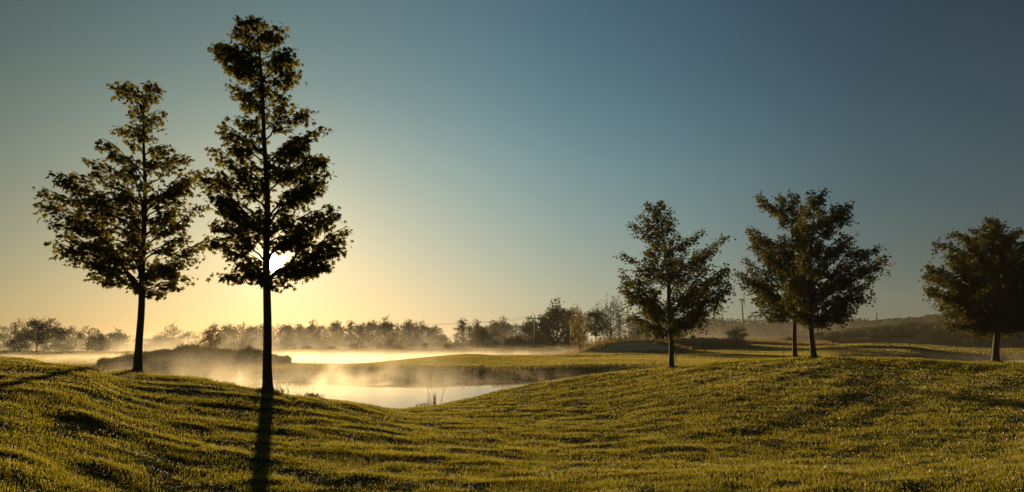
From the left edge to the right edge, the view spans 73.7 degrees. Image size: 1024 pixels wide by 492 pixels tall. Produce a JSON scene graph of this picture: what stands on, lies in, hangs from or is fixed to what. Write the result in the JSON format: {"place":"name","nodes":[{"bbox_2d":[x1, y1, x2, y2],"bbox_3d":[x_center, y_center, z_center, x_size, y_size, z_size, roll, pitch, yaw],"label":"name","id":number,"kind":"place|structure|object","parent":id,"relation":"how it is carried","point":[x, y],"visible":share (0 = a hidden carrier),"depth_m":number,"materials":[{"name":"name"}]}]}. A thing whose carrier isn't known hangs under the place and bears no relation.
{"place":"outdoors","nodes":[
{"label":"outdoors","id":0,"kind":"place"},
{"bbox_2d":[292,356,432,363],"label":"pond water","id":1,"kind":"structure","parent":0,"point":[341,360],"depth_m":105.47,"materials":[{"name":"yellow liquid"}]},
{"bbox_2d":[199,376,557,408],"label":"pond water","id":2,"kind":"structure","parent":0,"point":[396,394],"depth_m":40.80,"materials":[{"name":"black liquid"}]},
{"bbox_2d":[426,387,443,404],"bbox_3d":[-3.175,6.303,28.311,0.880,1.018,0.408,-3,-9,22],"label":"reed clump","id":3,"kind":"object","parent":2,"relation":"in","point":[434,402],"visible":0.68,"depth_m":28.37,"materials":[{"name":"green plant"}]},
{"bbox_2d":[0,321,1023,491],"bbox_3d":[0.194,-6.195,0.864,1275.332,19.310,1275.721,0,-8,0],"label":"ground","id":4,"kind":"structure","parent":0,"point":[323,480],"depth_m":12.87,"materials":[{"name":"green plant"}]},
{"bbox_2d":[0,326,11,348],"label":"hazy tree","id":5,"kind":"object","parent":4,"relation":"on","point":[2,328],"visible":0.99,"depth_m":149.78,"materials":[{"name":"plant"}]},
{"bbox_2d":[0,318,29,348],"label":"hazy tree","id":6,"kind":"object","parent":4,"relation":"on","point":[14,332],"visible":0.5,"depth_m":153.30,"materials":[{"name":"green plant"}]},
{"bbox_2d":[2,332,34,351],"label":"dark shrub","id":7,"kind":"object","parent":4,"relation":"on","point":[21,340],"visible":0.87,"depth_m":137.97,"materials":[{"name":"green plant"}]},
{"bbox_2d":[19,316,60,351],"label":"hazy tree","id":8,"kind":"object","parent":4,"relation":"on","point":[37,332],"visible":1,"depth_m":133.23,"materials":[{"name":"green plant"}]},
{"bbox_2d":[35,319,74,350],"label":"hazy tree","id":9,"kind":"object","parent":4,"relation":"on","point":[59,346],"visible":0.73,"depth_m":162.85,"materials":[{"name":"green plant"}]},
{"bbox_2d":[61,325,83,350],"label":"hazy tree","id":10,"kind":"object","parent":4,"relation":"on","point":[72,334],"visible":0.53,"depth_m":168.50,"materials":[{"name":"plant"}]},
{"bbox_2d":[68,325,105,350],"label":"hazy tree","id":11,"kind":"object","parent":4,"relation":"on","point":[80,336],"visible":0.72,"depth_m":162.95,"materials":[{"name":"plant"}]},
{"bbox_2d":[86,333,111,351],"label":"hazy tree","id":12,"kind":"object","parent":4,"relation":"on","point":[96,341],"visible":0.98,"depth_m":157.96,"materials":[{"name":"green plant"}]},
{"bbox_2d":[102,328,134,350],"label":"hazy tree","id":13,"kind":"object","parent":4,"relation":"on","point":[117,339],"visible":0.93,"depth_m":187.57,"materials":[{"name":"plant"}]},
{"bbox_2d":[32,80,214,371],"bbox_3d":[-10.431,-0.593,18.154,4.288,8.130,3.802,-8,-11,44],"label":"maple tree","id":14,"kind":"object","parent":4,"relation":"on","point":[103,247],"visible":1,"depth_m":17.93,"materials":[{"name":"green plant"}]},
{"bbox_2d":[143,335,181,349],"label":"hazy tree","id":15,"kind":"object","parent":4,"relation":"on","point":[155,341],"visible":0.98,"depth_m":211.58,"materials":[{"name":"green plant"}]},
{"bbox_2d":[156,322,189,349],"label":"hazy tree","id":16,"kind":"object","parent":4,"relation":"on","point":[173,333],"visible":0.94,"depth_m":212.44,"materials":[{"name":"plant"}]},
{"bbox_2d":[175,330,202,346],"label":"hazy tree","id":17,"kind":"object","parent":4,"relation":"on","point":[190,341],"visible":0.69,"depth_m":217.78,"materials":[{"name":"plant"}]},
{"bbox_2d":[95,341,295,366],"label":"mound brush","id":18,"kind":"object","parent":4,"relation":"on","point":[202,353],"visible":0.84,"depth_m":66.60,"materials":[{"name":"plant"}]},
{"bbox_2d":[193,322,226,348],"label":"tree","id":19,"kind":"object","parent":4,"relation":"on","point":[212,340],"visible":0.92,"depth_m":118.35,"materials":[{"name":"green plant"}]},
{"bbox_2d":[214,323,239,348],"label":"tree","id":20,"kind":"object","parent":4,"relation":"on","point":[230,332],"visible":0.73,"depth_m":229.34,"materials":[{"name":"plant"}]},
{"bbox_2d":[227,322,247,346],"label":"tree","id":21,"kind":"object","parent":4,"relation":"on","point":[242,329],"visible":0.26,"depth_m":236.43,"materials":[{"name":"green plant"}]},
{"bbox_2d":[237,324,262,348],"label":"tree","id":22,"kind":"object","parent":4,"relation":"on","point":[249,339],"visible":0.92,"depth_m":220.03,"materials":[{"name":"plant"}]},
{"bbox_2d":[253,323,276,347],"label":"tree","id":23,"kind":"object","parent":4,"relation":"on","point":[261,333],"visible":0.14,"depth_m":233.75,"materials":[{"name":"green plant"}]},
{"bbox_2d":[186,15,353,391],"bbox_3d":[-5.702,-1.103,16.265,3.821,9.340,2.572,4,-9,-25],"label":"maple tree","id":24,"kind":"object","parent":4,"relation":"on","point":[308,265],"visible":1,"depth_m":16.05,"materials":[{"name":"green plant"}]},
{"bbox_2d":[272,323,284,346],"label":"tree","id":25,"kind":"object","parent":4,"relation":"on","point":[275,334],"visible":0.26,"depth_m":231.89,"materials":[{"name":"green plant"}]},
{"bbox_2d":[275,383,295,394],"bbox_3d":[-5.804,3.633,17.218,0.510,0.364,0.555,-3,-9,23],"label":"weed clump","id":26,"kind":"object","parent":4,"relation":"on","point":[284,389],"visible":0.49,"depth_m":17.23,"materials":[{"name":"green plant"}]},
{"bbox_2d":[272,322,302,347],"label":"tree","id":27,"kind":"object","parent":4,"relation":"on","point":[286,339],"visible":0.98,"depth_m":221.20,"materials":[{"name":"green plant"}]},
{"bbox_2d":[289,324,307,347],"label":"tree","id":28,"kind":"object","parent":4,"relation":"on","point":[300,327],"visible":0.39,"depth_m":237.38,"materials":[{"name":"plant"}]},
{"bbox_2d":[0,333,601,344],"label":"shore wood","id":29,"kind":"object","parent":4,"relation":"on","point":[133,341],"visible":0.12,"depth_m":439.65,"materials":[{"name":"green plant"}]},
{"bbox_2d":[300,345,313,349],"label":"shrub","id":30,"kind":"object","parent":4,"relation":"on","point":[304,348],"visible":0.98,"depth_m":148.14,"materials":[{"name":"plant"}]},
{"bbox_2d":[296,392,325,397],"bbox_3d":[-5.271,3.923,17.831,0.785,0.285,0.750,0,-8,0],"label":"grass tuft","id":31,"kind":"object","parent":4,"relation":"on","point":[313,395],"visible":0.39,"depth_m":17.74,"materials":[{"name":"green plant"}]},
{"bbox_2d":[298,319,327,347],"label":"tree","id":32,"kind":"object","parent":4,"relation":"on","point":[311,329],"visible":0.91,"depth_m":224.97,"materials":[{"name":"green plant"}]},
{"bbox_2d":[310,325,338,347],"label":"tree","id":33,"kind":"object","parent":4,"relation":"on","point":[323,339],"visible":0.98,"depth_m":225.88,"materials":[{"name":"plant"}]},
{"bbox_2d":[322,320,346,347],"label":"tree","id":34,"kind":"object","parent":4,"relation":"on","point":[335,328],"visible":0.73,"depth_m":237.64,"materials":[{"name":"green plant"}]},
{"bbox_2d":[336,320,359,347],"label":"tree","id":35,"kind":"object","parent":4,"relation":"on","point":[350,333],"visible":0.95,"depth_m":221.99,"materials":[{"name":"green plant"}]},
{"bbox_2d":[349,343,359,348],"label":"shrub","id":36,"kind":"object","parent":4,"relation":"on","point":[351,345],"visible":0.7,"depth_m":148.12,"materials":[{"name":"plant"}]},
{"bbox_2d":[88,352,623,380],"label":"reeds","id":37,"kind":"object","parent":4,"relation":"on","point":[222,371],"visible":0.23,"depth_m":54.18,"materials":[{"name":"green plant"}]},
{"bbox_2d":[347,321,373,347],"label":"tree","id":38,"kind":"object","parent":4,"relation":"on","point":[361,330],"visible":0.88,"depth_m":230.81,"materials":[{"name":"green plant"}]},
{"bbox_2d":[356,319,382,346],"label":"tree","id":39,"kind":"object","parent":4,"relation":"on","point":[374,323],"visible":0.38,"depth_m":234.82,"materials":[{"name":"green plant"}]},
{"bbox_2d":[374,342,382,348],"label":"shrub","id":40,"kind":"object","parent":4,"relation":"on","point":[379,346],"visible":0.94,"depth_m":148.17,"materials":[{"name":"green plant"}]},
{"bbox_2d":[367,314,401,347],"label":"tree","id":41,"kind":"object","parent":4,"relation":"on","point":[384,329],"visible":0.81,"depth_m":220.54,"materials":[{"name":"green plant"}]},
{"bbox_2d":[382,340,394,348],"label":"shrub","id":42,"kind":"object","parent":4,"relation":"on","point":[389,344],"visible":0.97,"depth_m":146.07,"materials":[{"name":"green plant"}]},
{"bbox_2d":[390,323,406,345],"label":"tree","id":43,"kind":"object","parent":4,"relation":"on","point":[397,334],"visible":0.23,"depth_m":236.03,"materials":[{"name":"green plant"}]},
{"bbox_2d":[397,319,420,346],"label":"tree","id":44,"kind":"object","parent":4,"relation":"on","point":[406,326],"visible":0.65,"depth_m":229.57,"materials":[{"name":"green plant"}]},
{"bbox_2d":[404,320,436,346],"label":"tree","id":45,"kind":"object","parent":4,"relation":"on","point":[419,333],"visible":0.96,"depth_m":222.14,"materials":[{"name":"green plant"}]},
{"bbox_2d":[415,402,432,406],"bbox_3d":[-3.580,6.309,26.853,0.866,0.466,1.107,3,-9,-23],"label":"reed clump","id":46,"kind":"object","parent":4,"relation":"on","point":[423,404],"visible":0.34,"depth_m":26.78,"materials":[{"name":"green plant"}]},
{"bbox_2d":[421,343,429,348],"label":"shrub","id":47,"kind":"object","parent":4,"relation":"on","point":[424,345],"visible":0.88,"depth_m":158.25,"materials":[{"name":"plant"}]},
{"bbox_2d":[424,324,443,346],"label":"tree","id":48,"kind":"object","parent":4,"relation":"on","point":[436,333],"visible":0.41,"depth_m":238.05,"materials":[{"name":"green plant"}]},
{"bbox_2d":[436,334,449,346],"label":"hazy tree","id":49,"kind":"object","parent":4,"relation":"on","point":[444,339],"visible":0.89,"depth_m":227.43,"materials":[{"name":"green plant"}]},
{"bbox_2d":[443,343,453,348],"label":"shrub","id":50,"kind":"object","parent":4,"relation":"on","point":[446,347],"visible":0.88,"depth_m":158.19,"materials":[{"name":"plant"}]},
{"bbox_2d":[451,318,474,347],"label":"conical tree","id":51,"kind":"object","parent":4,"relation":"on","point":[461,336],"visible":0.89,"depth_m":202.83,"materials":[{"name":"green plant"}]},
{"bbox_2d":[461,319,489,346],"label":"hazy tree","id":52,"kind":"object","parent":4,"relation":"on","point":[476,326],"visible":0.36,"depth_m":212.83,"materials":[{"name":"green plant"}]},
{"bbox_2d":[468,327,506,347],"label":"layered tree","id":53,"kind":"object","parent":4,"relation":"on","point":[480,336],"visible":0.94,"depth_m":157.34,"materials":[{"name":"plant"}]},
{"bbox_2d":[490,341,503,347],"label":"shrub","id":54,"kind":"object","parent":4,"relation":"on","point":[497,344],"visible":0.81,"depth_m":156.04,"materials":[{"name":"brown plant"}]},
{"bbox_2d":[485,320,512,345],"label":"hazy tree","id":55,"kind":"object","parent":4,"relation":"on","point":[493,326],"visible":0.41,"depth_m":247.10,"materials":[{"name":"green plant"}]},
{"bbox_2d":[494,316,515,342],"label":"hazy tree","id":56,"kind":"object","parent":4,"relation":"on","point":[504,324],"visible":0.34,"depth_m":252.15,"materials":[{"name":"green plant"}]},
{"bbox_2d":[499,336,516,347],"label":"shrub","id":57,"kind":"object","parent":4,"relation":"on","point":[504,343],"visible":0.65,"depth_m":158.02,"materials":[{"name":"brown plant"}]},
{"bbox_2d":[500,323,520,338],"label":"hazy tree","id":58,"kind":"object","parent":4,"relation":"on","point":[509,335],"visible":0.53,"depth_m":242.64,"materials":[{"name":"green plant"}]},
{"bbox_2d":[0,340,1023,377],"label":"fairway grass","id":59,"kind":"structure","parent":4,"relation":"on","point":[664,361],"depth_m":79.76,"materials":[{"name":"green plant"}]},
{"bbox_2d":[1,355,1023,491],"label":"dew drops","id":60,"kind":"object","parent":4,"relation":"on","point":[520,434],"visible":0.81,"depth_m":10.81,"materials":[{"name":"clear liquid"}]},
{"bbox_2d":[505,333,530,347],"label":"shrub","id":61,"kind":"object","parent":4,"relation":"on","point":[519,340],"visible":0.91,"depth_m":154.01,"materials":[{"name":"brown plant"}]},
{"bbox_2d":[513,313,540,346],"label":"broadleaf tree","id":62,"kind":"object","parent":4,"relation":"on","point":[525,328],"visible":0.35,"depth_m":188.54,"materials":[{"name":"green plant"}]},
{"bbox_2d":[528,315,541,347],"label":"power pole","id":63,"kind":"object","parent":4,"relation":"on","point":[534,330],"visible":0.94,"depth_m":150.77,"materials":[{"name":"wood"}]},
{"bbox_2d":[456,317,640,323],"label":"power cable","id":64,"kind":"object","parent":63,"relation":"attached to","point":[524,317],"visible":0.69,"depth_m":153.90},
{"bbox_2d":[521,333,551,347],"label":"shrub","id":65,"kind":"object","parent":4,"relation":"on","point":[538,338],"visible":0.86,"depth_m":153.88,"materials":[{"name":"green plant"}]},
{"bbox_2d":[522,314,556,346],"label":"broadleaf tree","id":66,"kind":"object","parent":4,"relation":"on","point":[538,323],"visible":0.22,"depth_m":183.13,"materials":[{"name":"green plant"}]},
{"bbox_2d":[538,294,581,346],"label":"tree","id":67,"kind":"object","parent":4,"relation":"on","point":[556,314],"visible":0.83,"depth_m":177.74,"materials":[{"name":"green plant"}]},
{"bbox_2d":[556,341,569,346],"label":"shrub","id":68,"kind":"object","parent":4,"relation":"on","point":[563,344],"visible":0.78,"depth_m":156.13,"materials":[{"name":"green plant"}]},
{"bbox_2d":[564,317,573,346],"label":"power pole","id":69,"kind":"object","parent":4,"relation":"on","point":[570,330],"visible":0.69,"depth_m":146.77,"materials":[{"name":"wood"}]},
{"bbox_2d":[561,307,589,345],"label":"broadleaf tree","id":70,"kind":"object","parent":4,"relation":"on","point":[571,310],"visible":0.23,"depth_m":182.72,"materials":[{"name":"green plant"}]},
{"bbox_2d":[564,303,590,350],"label":"thin tree","id":71,"kind":"object","parent":4,"relation":"on","point":[578,318],"visible":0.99,"depth_m":111.02,"materials":[{"name":"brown plant"}]},
{"bbox_2d":[581,306,612,342],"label":"oval tree","id":72,"kind":"object","parent":4,"relation":"on","point":[597,323],"visible":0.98,"depth_m":112.75,"materials":[{"name":"green plant"}]},
{"bbox_2d":[595,293,633,340],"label":"weeping tree","id":73,"kind":"object","parent":4,"relation":"on","point":[613,312],"visible":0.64,"depth_m":163.31,"materials":[{"name":"plant"}]},
{"bbox_2d":[614,314,640,339],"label":"hazy tree","id":74,"kind":"object","parent":4,"relation":"on","point":[624,331],"visible":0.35,"depth_m":197.99,"materials":[{"name":"green plant"}]},
{"bbox_2d":[629,311,654,338],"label":"hazy tree","id":75,"kind":"object","parent":4,"relation":"on","point":[638,332],"visible":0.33,"depth_m":187.79,"materials":[{"name":"green plant"}]},
{"bbox_2d":[613,200,735,366],"bbox_3d":[8.137,1.902,33.958,6.046,8.606,5.573,0,-8,0],"label":"maple tree","id":76,"kind":"object","parent":4,"relation":"on","point":[653,311],"visible":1,"depth_m":33.70,"materials":[{"name":"green plant"}]},
{"bbox_2d":[665,329,688,339],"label":"conifer","id":77,"kind":"object","parent":4,"relation":"on","point":[683,336],"visible":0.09,"depth_m":148.10,"materials":[{"name":"green plant"}]},
{"bbox_2d":[563,335,868,353],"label":"dry grass","id":78,"kind":"structure","parent":4,"relation":"on","point":[780,341],"depth_m":139.06,"materials":[{"name":"plant"}]},
{"bbox_2d":[724,324,750,342],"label":"round bush","id":79,"kind":"object","parent":4,"relation":"on","point":[739,338],"visible":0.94,"depth_m":126.40,"materials":[{"name":"green plant"}]},
{"bbox_2d":[739,292,744,328],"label":"utility pole","id":80,"kind":"object","parent":4,"relation":"on","point":[742,300],"visible":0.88,"depth_m":498.38,"materials":[{"name":"paint"}]},
{"bbox_2d":[675,316,872,337],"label":"wood","id":81,"kind":"object","parent":4,"relation":"on","point":[780,329],"visible":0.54,"depth_m":309.60,"materials":[{"name":"green plant"}]},
{"bbox_2d":[733,189,824,356],"bbox_3d":[15.099,1.522,38.191,4.467,9.778,4.359,8,-11,-44],"label":"linden tree","id":82,"kind":"object","parent":4,"relation":"on","point":[763,292],"visible":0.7,"depth_m":38.08,"materials":[{"name":"green plant"}]},
{"bbox_2d":[816,337,837,341],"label":"shrub","id":83,"kind":"object","parent":4,"relation":"on","point":[830,339],"visible":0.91,"depth_m":177.69,"materials":[{"name":"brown plant"}]},
{"bbox_2d":[772,187,896,356],"bbox_3d":[16.147,1.333,34.457,5.502,8.880,4.745,-5,-10,34],"label":"linden tree","id":84,"kind":"object","parent":4,"relation":"on","point":[843,280],"visible":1,"depth_m":34.19,"materials":[{"name":"green plant"}]},
{"bbox_2d":[834,331,876,338],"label":"shrub","id":85,"kind":"object","parent":4,"relation":"on","point":[846,334],"visible":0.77,"depth_m":187.38,"materials":[{"name":"green plant"}]},
{"bbox_2d":[814,321,957,340],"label":"slope brush","id":86,"kind":"object","parent":4,"relation":"on","point":[882,331],"visible":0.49,"depth_m":189.62,"materials":[{"name":"green plant"}]},
{"bbox_2d":[861,326,910,335],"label":"shrub","id":87,"kind":"object","parent":4,"relation":"on","point":[888,328],"visible":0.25,"depth_m":196.47,"materials":[{"name":"green plant"}]},
{"bbox_2d":[849,313,958,327],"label":"ridge wood","id":88,"kind":"object","parent":4,"relation":"on","point":[927,318],"visible":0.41,"depth_m":305.51,"materials":[{"name":"green plant"}]},
{"bbox_2d":[894,320,940,331],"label":"shrub","id":89,"kind":"object","parent":4,"relation":"on","point":[910,324],"visible":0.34,"depth_m":203.02,"materials":[{"name":"green plant"}]},
{"bbox_2d":[926,317,971,340],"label":"shrub","id":90,"kind":"object","parent":4,"relation":"on","point":[941,320],"visible":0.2,"depth_m":163.86,"materials":[{"name":"green plant"}]},
{"bbox_2d":[918,214,1023,360],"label":"linden tree","id":91,"kind":"object","parent":4,"relation":"on","point":[986,299],"visible":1,"depth_m":37.48,"materials":[{"name":"green plant"}]},
{"bbox_2d":[948,328,1018,344],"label":"shrub","id":92,"kind":"object","parent":4,"relation":"on","point":[977,341],"visible":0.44,"depth_m":147.86,"materials":[{"name":"plant"}]},
{"bbox_2d":[0,0,1023,343],"label":"sky","id":93,"kind":"structure","parent":0,"point":[493,159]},
{"bbox_2d":[969,359,1023,361],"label":"pond water","id":94,"kind":"structure","parent":0,"point":[1015,360],"depth_m":100.00,"materials":[{"name":"black liquid"}]}
]}

